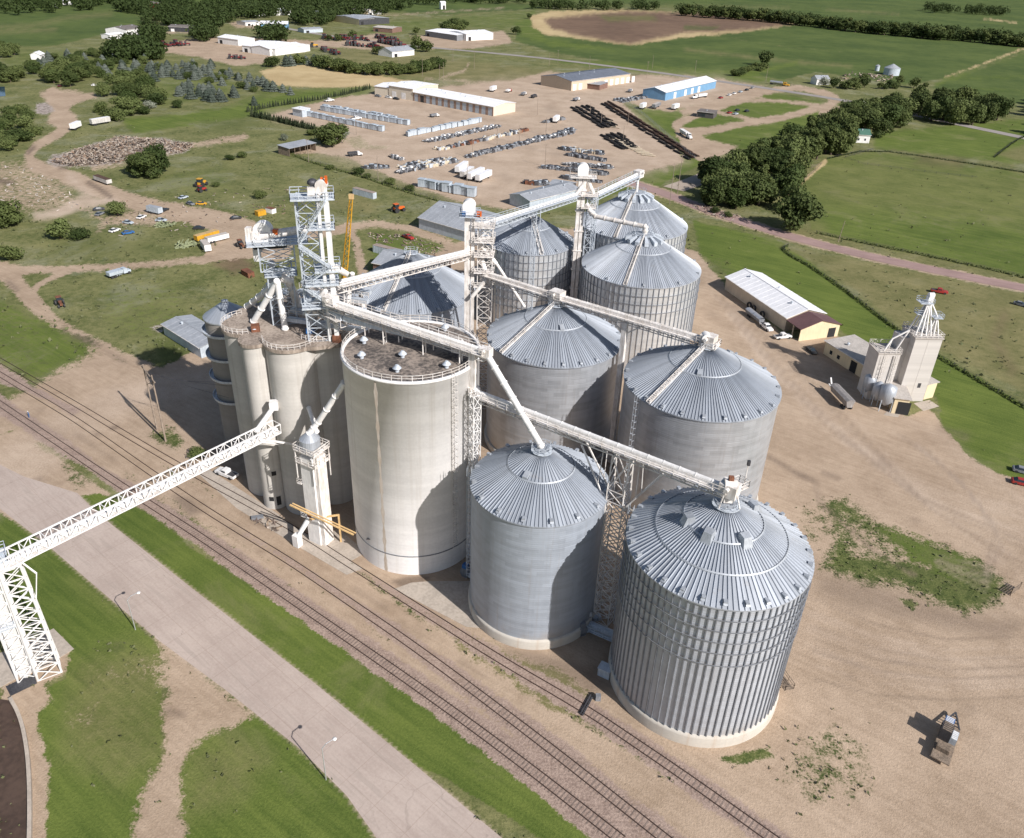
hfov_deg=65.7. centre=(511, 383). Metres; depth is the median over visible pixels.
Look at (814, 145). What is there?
broadleaf tree
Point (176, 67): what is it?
spruce tree
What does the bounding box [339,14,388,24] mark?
building
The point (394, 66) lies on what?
broadleaf tree
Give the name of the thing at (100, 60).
broadleaf tree
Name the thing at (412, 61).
broadleaf tree
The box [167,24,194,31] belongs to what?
building
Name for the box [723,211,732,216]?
bush
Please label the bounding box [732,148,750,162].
broadleaf tree
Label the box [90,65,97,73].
broadleaf tree
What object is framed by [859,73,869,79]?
broadleaf tree
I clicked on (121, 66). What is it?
spruce tree
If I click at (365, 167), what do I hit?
hardware pallet
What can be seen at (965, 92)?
broadleaf tree
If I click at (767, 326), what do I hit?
truck
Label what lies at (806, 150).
broadleaf tree
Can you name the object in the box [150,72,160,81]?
spruce tree
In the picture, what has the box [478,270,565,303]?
conveyor
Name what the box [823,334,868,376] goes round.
mill annex
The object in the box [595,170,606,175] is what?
hardware pallet
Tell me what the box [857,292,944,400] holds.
feed mill
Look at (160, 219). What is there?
parked car
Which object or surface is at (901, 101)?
broadleaf tree
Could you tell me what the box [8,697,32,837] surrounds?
pit wall
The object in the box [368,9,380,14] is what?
building
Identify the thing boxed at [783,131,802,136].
broadleaf tree
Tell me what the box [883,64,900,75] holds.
farm bin
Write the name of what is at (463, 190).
storage container
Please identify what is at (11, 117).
broadleaf tree
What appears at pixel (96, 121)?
box trailer
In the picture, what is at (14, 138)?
broadleaf tree
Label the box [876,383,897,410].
hopper bin
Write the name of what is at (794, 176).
broadleaf tree
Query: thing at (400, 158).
hardware pallet
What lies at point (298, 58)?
broadleaf tree
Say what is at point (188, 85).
spruce tree
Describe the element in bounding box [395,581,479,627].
loading slab
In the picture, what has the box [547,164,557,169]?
hardware pallet
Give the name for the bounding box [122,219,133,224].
parked car
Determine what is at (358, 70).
broadleaf tree
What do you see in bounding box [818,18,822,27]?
broadleaf tree
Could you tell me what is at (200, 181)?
farm tractor
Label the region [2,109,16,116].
broadleaf tree
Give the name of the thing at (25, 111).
broadleaf tree
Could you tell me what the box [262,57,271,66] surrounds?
broadleaf tree
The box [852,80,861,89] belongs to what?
broadleaf tree
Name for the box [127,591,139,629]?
street lamp
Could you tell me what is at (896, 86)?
bush
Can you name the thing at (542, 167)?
hardware pallet
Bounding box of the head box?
[697,331,721,350]
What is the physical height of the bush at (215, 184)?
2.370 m
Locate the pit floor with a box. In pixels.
[0,699,26,837]
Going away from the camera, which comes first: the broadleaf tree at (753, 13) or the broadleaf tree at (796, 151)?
the broadleaf tree at (796, 151)
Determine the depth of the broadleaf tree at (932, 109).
572.56 m
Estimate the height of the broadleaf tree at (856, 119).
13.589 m
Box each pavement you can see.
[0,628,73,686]
[199,470,361,574]
[303,529,361,560]
[884,409,899,416]
[914,400,938,410]
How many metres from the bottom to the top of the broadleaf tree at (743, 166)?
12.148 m
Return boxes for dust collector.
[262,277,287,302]
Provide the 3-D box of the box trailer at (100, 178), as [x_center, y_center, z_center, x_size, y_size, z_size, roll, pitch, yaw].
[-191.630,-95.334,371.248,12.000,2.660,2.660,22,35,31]
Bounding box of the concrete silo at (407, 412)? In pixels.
[340,315,480,574]
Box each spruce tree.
[40,56,48,63]
[44,51,53,61]
[101,64,112,76]
[117,59,127,67]
[118,62,126,69]
[131,59,139,68]
[144,62,156,71]
[147,66,156,74]
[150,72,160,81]
[158,68,166,77]
[163,69,169,76]
[164,62,171,70]
[170,69,175,76]
[173,63,179,69]
[174,70,184,79]
[174,86,183,96]
[180,82,186,92]
[183,62,190,71]
[184,88,197,98]
[185,81,193,90]
[191,64,196,71]
[191,71,198,80]
[195,87,202,96]
[196,67,204,76]
[200,83,206,93]
[201,90,208,100]
[206,67,212,76]
[207,91,216,102]
[210,72,217,81]
[216,90,227,101]
[218,76,226,85]
[227,67,233,76]
[230,86,239,97]
[235,72,242,80]
[244,82,249,89]
[246,72,254,81]
[250,96,258,105]
[254,76,259,83]
[257,76,265,86]
[262,81,269,91]
[267,80,279,91]
[278,83,286,92]
[280,54,291,66]
[286,87,294,95]
[288,54,296,65]
[303,55,309,64]
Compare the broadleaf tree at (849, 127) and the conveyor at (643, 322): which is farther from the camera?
the broadleaf tree at (849, 127)
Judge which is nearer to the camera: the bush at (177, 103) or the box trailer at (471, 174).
the box trailer at (471, 174)
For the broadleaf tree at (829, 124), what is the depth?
480.88 m
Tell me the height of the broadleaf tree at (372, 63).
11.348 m
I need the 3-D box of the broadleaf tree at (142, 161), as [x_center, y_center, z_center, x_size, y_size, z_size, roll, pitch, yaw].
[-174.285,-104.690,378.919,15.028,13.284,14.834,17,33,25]
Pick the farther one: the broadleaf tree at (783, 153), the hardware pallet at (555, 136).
the hardware pallet at (555, 136)
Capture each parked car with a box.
[93,206,104,210]
[94,211,104,215]
[108,228,120,232]
[121,230,134,234]
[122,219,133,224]
[136,214,146,218]
[155,217,166,221]
[178,195,188,198]
[193,225,204,229]
[195,201,206,204]
[230,215,241,219]
[805,346,817,353]
[1011,477,1023,485]
[1012,465,1023,472]
[1013,300,1023,306]
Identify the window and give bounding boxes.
[276,496,281,505]
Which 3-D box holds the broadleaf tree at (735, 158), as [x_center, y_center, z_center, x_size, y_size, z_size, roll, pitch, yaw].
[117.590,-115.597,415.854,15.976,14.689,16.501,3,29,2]
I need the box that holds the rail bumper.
[580,693,600,715]
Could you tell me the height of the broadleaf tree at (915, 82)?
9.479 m
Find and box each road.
[0,465,500,837]
[617,179,1023,290]
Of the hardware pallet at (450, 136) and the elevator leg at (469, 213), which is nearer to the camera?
the elevator leg at (469, 213)
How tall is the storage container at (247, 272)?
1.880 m
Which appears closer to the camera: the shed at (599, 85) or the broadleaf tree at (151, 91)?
the broadleaf tree at (151, 91)
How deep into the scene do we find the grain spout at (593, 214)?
223.45 m
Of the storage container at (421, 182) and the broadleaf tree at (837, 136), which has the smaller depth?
the storage container at (421, 182)
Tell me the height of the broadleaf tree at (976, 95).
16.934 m
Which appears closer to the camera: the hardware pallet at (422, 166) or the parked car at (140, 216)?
the parked car at (140, 216)
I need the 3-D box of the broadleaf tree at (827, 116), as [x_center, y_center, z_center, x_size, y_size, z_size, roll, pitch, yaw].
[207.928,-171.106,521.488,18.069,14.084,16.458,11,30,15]
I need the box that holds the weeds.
[0,117,1023,835]
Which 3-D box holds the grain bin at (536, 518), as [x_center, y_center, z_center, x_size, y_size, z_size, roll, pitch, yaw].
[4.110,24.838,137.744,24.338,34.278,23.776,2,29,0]
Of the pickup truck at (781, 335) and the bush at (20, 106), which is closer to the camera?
the pickup truck at (781, 335)
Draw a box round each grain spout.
[244,278,280,308]
[250,280,279,322]
[275,281,288,330]
[306,380,344,434]
[306,406,319,433]
[486,355,544,448]
[489,251,525,307]
[587,208,646,228]
[635,178,638,191]
[642,226,648,233]
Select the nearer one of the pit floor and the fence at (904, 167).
the pit floor
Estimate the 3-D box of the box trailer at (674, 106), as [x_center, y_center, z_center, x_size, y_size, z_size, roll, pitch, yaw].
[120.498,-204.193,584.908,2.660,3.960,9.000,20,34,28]
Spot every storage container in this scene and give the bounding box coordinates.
[241,268,254,277]
[255,209,265,216]
[265,206,275,213]
[352,187,376,198]
[373,243,401,253]
[406,131,411,136]
[410,129,416,135]
[418,177,426,187]
[425,178,431,188]
[429,179,437,189]
[437,180,441,190]
[441,180,452,192]
[448,184,452,193]
[453,183,463,194]
[460,185,468,195]
[466,186,476,197]
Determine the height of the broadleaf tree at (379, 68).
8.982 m
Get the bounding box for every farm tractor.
[54,295,65,308]
[172,39,181,45]
[195,178,207,186]
[196,185,207,192]
[235,239,245,248]
[332,49,340,54]
[371,41,379,46]
[391,203,405,212]
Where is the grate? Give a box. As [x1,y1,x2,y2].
[6,673,36,695]
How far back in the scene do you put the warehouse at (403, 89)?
587.13 m
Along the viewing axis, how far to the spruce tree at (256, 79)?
621.02 m
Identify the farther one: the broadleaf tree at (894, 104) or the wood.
the wood
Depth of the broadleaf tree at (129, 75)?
596.03 m
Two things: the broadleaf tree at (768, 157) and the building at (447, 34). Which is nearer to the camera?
the broadleaf tree at (768, 157)
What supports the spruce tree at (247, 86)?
on the ground
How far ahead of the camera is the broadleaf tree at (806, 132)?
473.38 m
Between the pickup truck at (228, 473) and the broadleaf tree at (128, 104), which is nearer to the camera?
the pickup truck at (228, 473)
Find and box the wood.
[0,0,1023,60]
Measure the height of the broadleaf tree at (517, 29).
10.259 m
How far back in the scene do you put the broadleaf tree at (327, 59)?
695.37 m
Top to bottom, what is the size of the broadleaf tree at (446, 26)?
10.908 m
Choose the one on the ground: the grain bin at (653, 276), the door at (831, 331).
the grain bin at (653, 276)
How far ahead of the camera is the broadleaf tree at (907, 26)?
1148.29 m
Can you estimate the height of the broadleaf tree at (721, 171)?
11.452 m
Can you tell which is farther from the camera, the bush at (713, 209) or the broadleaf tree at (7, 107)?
the broadleaf tree at (7, 107)
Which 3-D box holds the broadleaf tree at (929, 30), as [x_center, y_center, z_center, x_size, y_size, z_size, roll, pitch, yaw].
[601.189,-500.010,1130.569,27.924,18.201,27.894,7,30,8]
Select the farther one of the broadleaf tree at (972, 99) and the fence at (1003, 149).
the broadleaf tree at (972, 99)
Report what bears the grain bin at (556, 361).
on the ground
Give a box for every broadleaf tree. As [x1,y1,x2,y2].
[0,45,13,57]
[0,64,8,73]
[0,68,20,81]
[0,105,17,115]
[0,117,14,129]
[0,122,5,129]
[0,129,9,138]
[0,138,14,150]
[0,198,21,227]
[1,113,17,121]
[1,134,19,145]
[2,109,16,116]
[5,42,21,54]
[7,65,26,76]
[14,115,34,127]
[18,108,35,117]
[24,61,40,69]
[26,66,38,73]
[38,66,55,81]
[43,63,65,73]
[43,68,60,82]
[44,217,73,238]
[53,58,71,66]
[56,71,78,86]
[62,63,86,76]
[66,53,75,60]
[66,65,87,81]
[73,57,91,72]
[73,61,92,77]
[85,47,94,55]
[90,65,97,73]
[92,49,102,57]
[93,57,102,65]
[93,67,105,77]
[94,81,110,96]
[102,72,114,83]
[103,59,115,69]
[106,200,125,215]
[108,95,131,108]
[109,108,125,121]
[112,75,128,84]
[114,69,132,75]
[120,89,138,98]
[120,97,141,115]
[123,71,135,83]
[124,152,145,175]
[128,151,163,178]
[135,74,155,84]
[137,55,148,63]
[142,87,162,101]
[142,143,170,172]
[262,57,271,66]
[267,57,276,65]
[271,57,279,66]
[293,54,305,63]
[310,55,321,66]
[311,122,348,145]
[314,54,327,63]
[319,56,331,68]
[322,56,333,67]
[325,35,332,40]
[332,60,342,71]
[334,34,342,40]
[339,58,352,71]
[344,61,358,73]
[348,30,356,37]
[354,65,362,73]
[362,64,374,74]
[368,61,379,74]
[373,65,384,75]
[381,61,391,74]
[385,61,398,74]
[396,63,405,74]
[405,59,417,66]
[406,64,417,73]
[410,34,422,48]
[411,27,419,33]
[414,60,426,72]
[417,59,428,72]
[419,40,433,51]
[430,59,437,69]
[436,58,446,68]
[438,21,449,28]
[443,23,452,28]
[447,17,458,22]
[449,23,458,29]
[455,20,466,29]
[510,26,522,32]
[681,4,691,15]
[697,155,728,179]
[698,176,731,205]
[700,9,705,16]
[700,174,717,188]
[703,6,714,17]
[711,165,735,177]
[712,7,719,18]
[715,8,722,18]
[720,170,741,195]
[722,8,729,18]
[723,174,755,200]
[724,148,751,166]
[724,160,737,169]
[724,186,751,208]
[728,7,735,18]
[732,9,739,19]
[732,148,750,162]
[735,12,742,19]
[736,162,755,174]
[737,169,751,177]
[745,9,760,20]
[747,137,771,147]
[747,175,778,205]
[748,146,765,170]
[748,172,779,194]
[753,142,769,150]
[756,164,769,174]
[758,9,767,21]
[758,50,773,63]
[758,63,767,68]
[758,146,777,171]
[763,13,770,22]
[769,12,776,22]
[770,12,787,22]
[770,136,781,142]
[770,154,789,181]
[771,147,793,171]
[772,139,784,148]
[772,193,826,230]
[775,167,806,191]
[776,10,782,22]
[778,122,807,136]
[778,134,810,149]
[778,184,816,203]
[780,154,812,171]
[781,140,799,154]
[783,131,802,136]
[783,163,806,183]
[788,147,801,155]
[789,15,800,24]
[799,126,810,136]
[799,145,815,160]
[800,16,805,25]
[802,135,821,156]
[805,17,815,26]
[806,115,822,128]
[809,127,825,140]
[814,119,843,131]
[815,136,827,159]
[816,112,839,121]
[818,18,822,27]
[821,127,834,153]
[823,17,837,28]
[826,127,843,154]
[827,107,848,114]
[829,77,840,87]
[833,113,850,125]
[833,131,858,154]
[836,20,843,30]
[839,100,861,108]
[839,117,856,127]
[840,19,853,30]
[840,79,853,88]
[843,108,865,122]
[843,122,859,143]
[844,17,852,30]
[849,113,861,127]
[852,21,861,31]
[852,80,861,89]
[856,99,869,107]
[858,97,872,105]
[858,108,877,128]
[859,19,867,31]
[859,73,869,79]
[861,77,870,87]
[861,105,883,115]
[866,111,882,129]
[868,97,883,104]
[869,21,885,33]
[871,102,889,115]
[871,117,894,137]
[877,82,884,88]
[880,23,891,34]
[880,95,900,102]
[882,105,904,125]
[883,101,905,112]
[885,79,893,87]
[887,97,912,111]
[888,91,903,98]
[892,22,899,35]
[896,75,905,82]
[896,110,913,127]
[897,28,909,36]
[901,24,912,36]
[904,97,922,114]
[908,77,921,87]
[909,85,928,110]
[911,91,932,114]
[918,26,925,37]
[918,82,928,86]
[918,99,945,120]
[924,26,942,39]
[925,26,945,38]
[932,86,947,93]
[934,28,948,39]
[934,89,956,103]
[936,95,953,119]
[943,101,968,125]
[945,25,954,39]
[947,30,953,39]
[953,97,975,114]
[955,85,975,100]
[962,31,968,40]
[965,88,982,99]
[965,97,978,104]
[965,103,986,124]
[967,30,975,41]
[975,96,992,105]
[980,101,999,122]
[981,29,991,43]
[987,92,998,98]
[989,30,999,43]
[989,95,1015,119]
[990,31,1015,44]
[1010,36,1023,46]
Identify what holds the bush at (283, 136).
on the ground
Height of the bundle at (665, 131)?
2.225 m
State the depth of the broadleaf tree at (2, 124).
448.42 m
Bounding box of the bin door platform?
[781,670,794,690]
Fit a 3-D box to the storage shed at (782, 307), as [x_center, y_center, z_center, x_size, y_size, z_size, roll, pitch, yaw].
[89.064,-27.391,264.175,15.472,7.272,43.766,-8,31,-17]
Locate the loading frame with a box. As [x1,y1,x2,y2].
[290,503,355,541]
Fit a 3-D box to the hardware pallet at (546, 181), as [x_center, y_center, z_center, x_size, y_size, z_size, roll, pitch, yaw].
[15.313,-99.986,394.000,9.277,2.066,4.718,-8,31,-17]
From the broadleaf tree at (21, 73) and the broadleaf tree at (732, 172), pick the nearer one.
the broadleaf tree at (732, 172)
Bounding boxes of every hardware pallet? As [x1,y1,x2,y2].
[360,165,371,168]
[370,163,380,168]
[388,154,398,158]
[394,157,405,160]
[394,167,408,173]
[408,165,416,171]
[416,160,430,163]
[418,163,426,169]
[425,162,439,167]
[426,137,436,142]
[434,146,444,150]
[446,133,453,138]
[448,157,460,163]
[454,131,462,136]
[464,129,474,134]
[465,139,474,144]
[466,152,477,157]
[489,147,496,153]
[496,145,504,150]
[504,143,515,149]
[523,179,533,185]
[531,180,545,185]
[538,165,547,168]
[541,179,549,185]
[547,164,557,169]
[549,133,558,138]
[558,146,567,150]
[560,174,573,180]
[563,166,572,171]
[567,129,574,134]
[572,146,584,152]
[589,155,598,160]
[595,150,604,154]
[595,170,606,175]
[597,164,613,169]
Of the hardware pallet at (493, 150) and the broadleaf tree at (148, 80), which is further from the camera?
the broadleaf tree at (148, 80)
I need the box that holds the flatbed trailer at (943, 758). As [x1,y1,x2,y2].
[930,712,959,765]
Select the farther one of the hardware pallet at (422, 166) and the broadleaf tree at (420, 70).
the broadleaf tree at (420, 70)
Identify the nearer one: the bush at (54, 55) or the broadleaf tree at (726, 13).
the bush at (54, 55)
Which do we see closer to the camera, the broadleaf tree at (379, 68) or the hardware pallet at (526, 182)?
the hardware pallet at (526, 182)
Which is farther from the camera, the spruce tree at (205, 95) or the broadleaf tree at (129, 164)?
the spruce tree at (205, 95)
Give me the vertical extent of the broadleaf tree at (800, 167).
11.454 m
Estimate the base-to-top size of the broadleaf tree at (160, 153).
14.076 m
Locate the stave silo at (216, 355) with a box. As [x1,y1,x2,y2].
[201,299,242,448]
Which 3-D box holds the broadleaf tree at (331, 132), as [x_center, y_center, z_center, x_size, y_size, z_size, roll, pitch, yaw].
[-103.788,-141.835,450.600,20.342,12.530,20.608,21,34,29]
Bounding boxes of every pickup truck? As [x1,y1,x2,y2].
[214,467,238,479]
[402,233,413,239]
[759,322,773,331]
[773,332,792,339]
[931,287,947,294]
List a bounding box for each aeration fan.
[460,562,470,577]
[580,620,592,636]
[589,612,601,621]
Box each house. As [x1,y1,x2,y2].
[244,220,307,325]
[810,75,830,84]
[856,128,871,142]
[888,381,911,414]
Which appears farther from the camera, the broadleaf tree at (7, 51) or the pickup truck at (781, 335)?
the broadleaf tree at (7, 51)
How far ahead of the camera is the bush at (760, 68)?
781.86 m
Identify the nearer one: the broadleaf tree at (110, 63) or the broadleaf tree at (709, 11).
the broadleaf tree at (110, 63)
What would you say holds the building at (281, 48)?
on the ground
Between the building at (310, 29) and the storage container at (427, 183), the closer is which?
the storage container at (427, 183)
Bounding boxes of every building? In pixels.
[30,50,44,59]
[101,32,123,38]
[105,24,138,34]
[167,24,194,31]
[217,34,254,45]
[236,20,259,25]
[242,40,309,55]
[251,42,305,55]
[255,8,290,15]
[260,20,288,27]
[298,27,322,32]
[333,15,373,24]
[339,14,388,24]
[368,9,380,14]
[373,25,401,32]
[378,45,413,56]
[425,28,462,40]
[439,1,445,8]
[450,29,492,40]
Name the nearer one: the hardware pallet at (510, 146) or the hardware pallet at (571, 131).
the hardware pallet at (510, 146)
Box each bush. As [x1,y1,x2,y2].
[0,245,26,260]
[3,128,35,141]
[6,211,25,223]
[10,103,30,112]
[16,127,35,136]
[30,125,44,134]
[47,53,59,59]
[67,226,92,240]
[92,101,107,112]
[98,106,119,120]
[107,57,119,63]
[111,83,126,94]
[127,83,142,95]
[132,68,142,75]
[134,104,151,113]
[136,71,149,76]
[137,65,145,70]
[138,84,158,94]
[143,100,156,108]
[145,92,167,104]
[155,88,169,99]
[172,99,182,107]
[183,71,191,78]
[187,446,206,457]
[203,76,213,82]
[211,182,220,186]
[216,74,227,79]
[224,155,235,159]
[235,81,245,87]
[237,151,247,157]
[248,86,257,91]
[252,190,267,198]
[279,134,288,140]
[305,129,314,134]
[326,164,334,169]
[351,167,364,173]
[362,173,370,177]
[384,177,394,184]
[404,184,414,191]
[710,207,720,212]
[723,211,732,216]
[731,69,743,75]
[754,66,765,70]
[821,76,830,84]
[893,83,900,88]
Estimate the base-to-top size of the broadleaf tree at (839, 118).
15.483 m
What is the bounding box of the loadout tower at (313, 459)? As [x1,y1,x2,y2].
[292,433,333,548]
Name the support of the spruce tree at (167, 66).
on the ground
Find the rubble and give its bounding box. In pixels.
[0,166,77,210]
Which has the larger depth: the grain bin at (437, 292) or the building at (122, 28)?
the building at (122, 28)
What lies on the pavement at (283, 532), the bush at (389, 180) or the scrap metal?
the scrap metal
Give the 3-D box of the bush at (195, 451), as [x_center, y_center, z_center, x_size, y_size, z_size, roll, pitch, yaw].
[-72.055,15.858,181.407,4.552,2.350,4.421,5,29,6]
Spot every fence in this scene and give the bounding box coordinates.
[293,152,453,202]
[781,244,1023,407]
[816,230,1023,277]
[827,150,1023,172]
[846,149,975,176]
[994,136,1023,156]
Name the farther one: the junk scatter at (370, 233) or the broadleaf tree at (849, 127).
the broadleaf tree at (849, 127)
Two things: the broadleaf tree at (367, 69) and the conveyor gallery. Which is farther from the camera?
the broadleaf tree at (367, 69)
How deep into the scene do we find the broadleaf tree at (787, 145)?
443.05 m
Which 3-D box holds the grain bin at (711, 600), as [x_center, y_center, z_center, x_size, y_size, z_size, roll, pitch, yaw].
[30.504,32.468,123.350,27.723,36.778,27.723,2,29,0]
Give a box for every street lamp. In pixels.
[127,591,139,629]
[322,737,336,779]
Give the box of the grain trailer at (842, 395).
[828,377,855,409]
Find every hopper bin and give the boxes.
[860,374,876,398]
[869,381,883,405]
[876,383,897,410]
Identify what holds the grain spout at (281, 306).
attached to the grain elevator
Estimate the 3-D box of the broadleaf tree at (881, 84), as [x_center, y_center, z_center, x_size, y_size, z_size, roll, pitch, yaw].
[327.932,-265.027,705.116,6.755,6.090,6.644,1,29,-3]
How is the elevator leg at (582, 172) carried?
on the ground
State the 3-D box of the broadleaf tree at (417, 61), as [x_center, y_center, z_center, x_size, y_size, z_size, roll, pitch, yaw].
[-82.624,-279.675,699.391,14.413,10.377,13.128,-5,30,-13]
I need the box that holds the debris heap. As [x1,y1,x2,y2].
[51,135,193,165]
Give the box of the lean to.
[923,377,939,399]
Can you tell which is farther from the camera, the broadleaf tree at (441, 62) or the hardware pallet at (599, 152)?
the broadleaf tree at (441, 62)
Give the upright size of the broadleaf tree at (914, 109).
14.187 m
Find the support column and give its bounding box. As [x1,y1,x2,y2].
[607,316,642,462]
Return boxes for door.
[401,92,405,98]
[827,327,835,336]
[849,360,857,373]
[895,402,911,414]
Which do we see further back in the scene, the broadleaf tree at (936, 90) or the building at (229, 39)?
the building at (229, 39)
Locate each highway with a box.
[289,28,1023,138]
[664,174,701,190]
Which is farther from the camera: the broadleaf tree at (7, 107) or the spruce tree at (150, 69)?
the spruce tree at (150, 69)
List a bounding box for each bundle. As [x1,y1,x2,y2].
[613,144,625,149]
[624,100,696,157]
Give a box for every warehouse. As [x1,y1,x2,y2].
[375,82,396,95]
[388,81,437,100]
[413,88,515,115]
[417,200,515,244]
[509,182,577,208]
[541,68,634,90]
[643,76,716,100]
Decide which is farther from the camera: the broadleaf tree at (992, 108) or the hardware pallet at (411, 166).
the broadleaf tree at (992, 108)
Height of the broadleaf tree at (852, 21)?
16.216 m
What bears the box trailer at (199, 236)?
on the ground
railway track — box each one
[0,358,780,837]
[0,371,673,837]
[0,400,626,837]
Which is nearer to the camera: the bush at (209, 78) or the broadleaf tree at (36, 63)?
the bush at (209, 78)
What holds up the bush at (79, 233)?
on the ground
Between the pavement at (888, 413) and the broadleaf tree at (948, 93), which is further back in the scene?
the broadleaf tree at (948, 93)
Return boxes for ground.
[0,0,1023,837]
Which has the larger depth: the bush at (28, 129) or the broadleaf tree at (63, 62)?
the broadleaf tree at (63, 62)
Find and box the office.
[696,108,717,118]
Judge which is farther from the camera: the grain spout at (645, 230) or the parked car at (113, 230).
the parked car at (113, 230)
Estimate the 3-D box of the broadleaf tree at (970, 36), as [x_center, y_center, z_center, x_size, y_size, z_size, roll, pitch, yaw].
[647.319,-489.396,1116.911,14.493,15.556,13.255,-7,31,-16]
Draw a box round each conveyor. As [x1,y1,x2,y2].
[287,272,371,331]
[299,296,347,327]
[322,293,492,362]
[336,249,472,333]
[343,313,466,353]
[467,385,741,500]
[478,191,580,254]
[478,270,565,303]
[553,295,717,346]
[585,169,644,203]
[587,621,612,641]
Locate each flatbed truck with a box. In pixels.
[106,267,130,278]
[347,151,362,156]
[430,113,439,117]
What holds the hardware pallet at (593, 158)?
on the ground
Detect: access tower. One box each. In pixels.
[528,211,536,307]
[589,197,598,251]
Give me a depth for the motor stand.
113.31 m
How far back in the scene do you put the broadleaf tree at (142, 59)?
689.21 m
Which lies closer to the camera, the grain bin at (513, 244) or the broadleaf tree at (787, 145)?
the grain bin at (513, 244)
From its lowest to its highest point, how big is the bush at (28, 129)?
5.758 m
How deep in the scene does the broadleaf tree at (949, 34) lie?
1125.61 m
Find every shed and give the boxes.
[160,314,208,357]
[278,139,315,156]
[292,106,309,116]
[371,249,450,268]
[549,179,576,184]
[587,81,607,89]
[597,661,610,679]
[724,268,841,340]
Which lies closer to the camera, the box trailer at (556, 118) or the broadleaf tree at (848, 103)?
the box trailer at (556, 118)
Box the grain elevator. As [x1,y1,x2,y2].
[220,287,366,514]
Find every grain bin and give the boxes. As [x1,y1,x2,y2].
[352,246,474,328]
[466,439,610,649]
[482,213,573,325]
[484,300,620,461]
[573,186,687,298]
[578,228,700,373]
[608,485,814,747]
[610,343,781,514]
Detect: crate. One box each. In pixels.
[936,740,951,755]
[938,720,954,742]
[943,715,955,723]
[948,730,958,745]
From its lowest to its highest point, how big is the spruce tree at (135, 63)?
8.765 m
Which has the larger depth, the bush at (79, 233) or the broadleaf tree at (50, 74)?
the broadleaf tree at (50, 74)
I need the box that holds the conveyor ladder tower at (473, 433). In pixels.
[468,391,481,562]
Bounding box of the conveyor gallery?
[0,399,299,573]
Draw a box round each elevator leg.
[289,175,349,342]
[459,198,496,408]
[568,162,598,307]
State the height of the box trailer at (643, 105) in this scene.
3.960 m
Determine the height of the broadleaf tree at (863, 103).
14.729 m
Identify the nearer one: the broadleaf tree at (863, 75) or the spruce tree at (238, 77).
the spruce tree at (238, 77)
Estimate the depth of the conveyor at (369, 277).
160.49 m
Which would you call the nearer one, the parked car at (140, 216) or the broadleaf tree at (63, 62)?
the parked car at (140, 216)
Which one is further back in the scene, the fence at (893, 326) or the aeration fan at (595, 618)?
the fence at (893, 326)
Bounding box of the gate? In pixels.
[1010,582,1022,595]
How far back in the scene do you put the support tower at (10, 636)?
123.08 m
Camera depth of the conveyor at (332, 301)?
138.50 m
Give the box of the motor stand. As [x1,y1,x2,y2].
[715,460,750,509]
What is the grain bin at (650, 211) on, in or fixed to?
on the ground
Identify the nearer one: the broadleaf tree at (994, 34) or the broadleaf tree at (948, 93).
the broadleaf tree at (948, 93)
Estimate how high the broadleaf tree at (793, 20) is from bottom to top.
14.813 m
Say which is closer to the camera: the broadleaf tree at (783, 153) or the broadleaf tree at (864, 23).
the broadleaf tree at (783, 153)
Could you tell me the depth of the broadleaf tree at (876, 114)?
536.48 m
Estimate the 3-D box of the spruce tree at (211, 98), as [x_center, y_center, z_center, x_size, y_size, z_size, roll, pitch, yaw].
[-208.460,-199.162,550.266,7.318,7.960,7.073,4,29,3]
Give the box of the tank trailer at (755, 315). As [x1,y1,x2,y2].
[745,307,764,321]
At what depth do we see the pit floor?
112.45 m
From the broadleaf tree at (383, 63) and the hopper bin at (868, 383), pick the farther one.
the broadleaf tree at (383, 63)
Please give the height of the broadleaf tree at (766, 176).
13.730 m
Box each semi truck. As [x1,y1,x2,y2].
[680,129,691,138]
[691,93,707,98]
[770,80,789,86]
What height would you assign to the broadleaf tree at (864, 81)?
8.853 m
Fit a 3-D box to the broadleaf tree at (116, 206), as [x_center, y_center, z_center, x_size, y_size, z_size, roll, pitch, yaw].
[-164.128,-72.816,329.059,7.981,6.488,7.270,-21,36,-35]
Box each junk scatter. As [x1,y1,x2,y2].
[88,188,337,235]
[252,517,282,531]
[367,232,445,255]
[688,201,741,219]
[841,71,893,81]
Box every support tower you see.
[0,541,62,682]
[581,442,663,626]
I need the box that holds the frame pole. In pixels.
[141,364,227,441]
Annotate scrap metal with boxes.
[251,514,263,520]
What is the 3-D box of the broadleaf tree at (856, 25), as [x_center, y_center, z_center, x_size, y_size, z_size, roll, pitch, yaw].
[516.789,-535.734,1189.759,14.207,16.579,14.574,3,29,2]
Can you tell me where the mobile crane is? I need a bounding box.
[341,194,353,278]
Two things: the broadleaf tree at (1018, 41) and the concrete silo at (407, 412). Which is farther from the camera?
the broadleaf tree at (1018, 41)
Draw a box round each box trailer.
[69,121,81,129]
[89,116,110,125]
[93,174,111,183]
[146,204,162,213]
[193,229,218,240]
[200,239,211,250]
[204,232,228,243]
[455,161,467,173]
[460,166,473,178]
[467,167,484,180]
[475,169,491,182]
[490,85,496,91]
[553,115,559,122]
[639,102,646,108]
[652,102,660,108]
[671,103,679,109]
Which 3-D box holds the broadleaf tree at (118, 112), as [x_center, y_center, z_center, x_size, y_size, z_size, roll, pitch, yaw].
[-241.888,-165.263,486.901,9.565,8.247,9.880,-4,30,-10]
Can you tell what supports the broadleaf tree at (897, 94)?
on the ground
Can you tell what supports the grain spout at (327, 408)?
attached to the concrete silo at (407, 412)

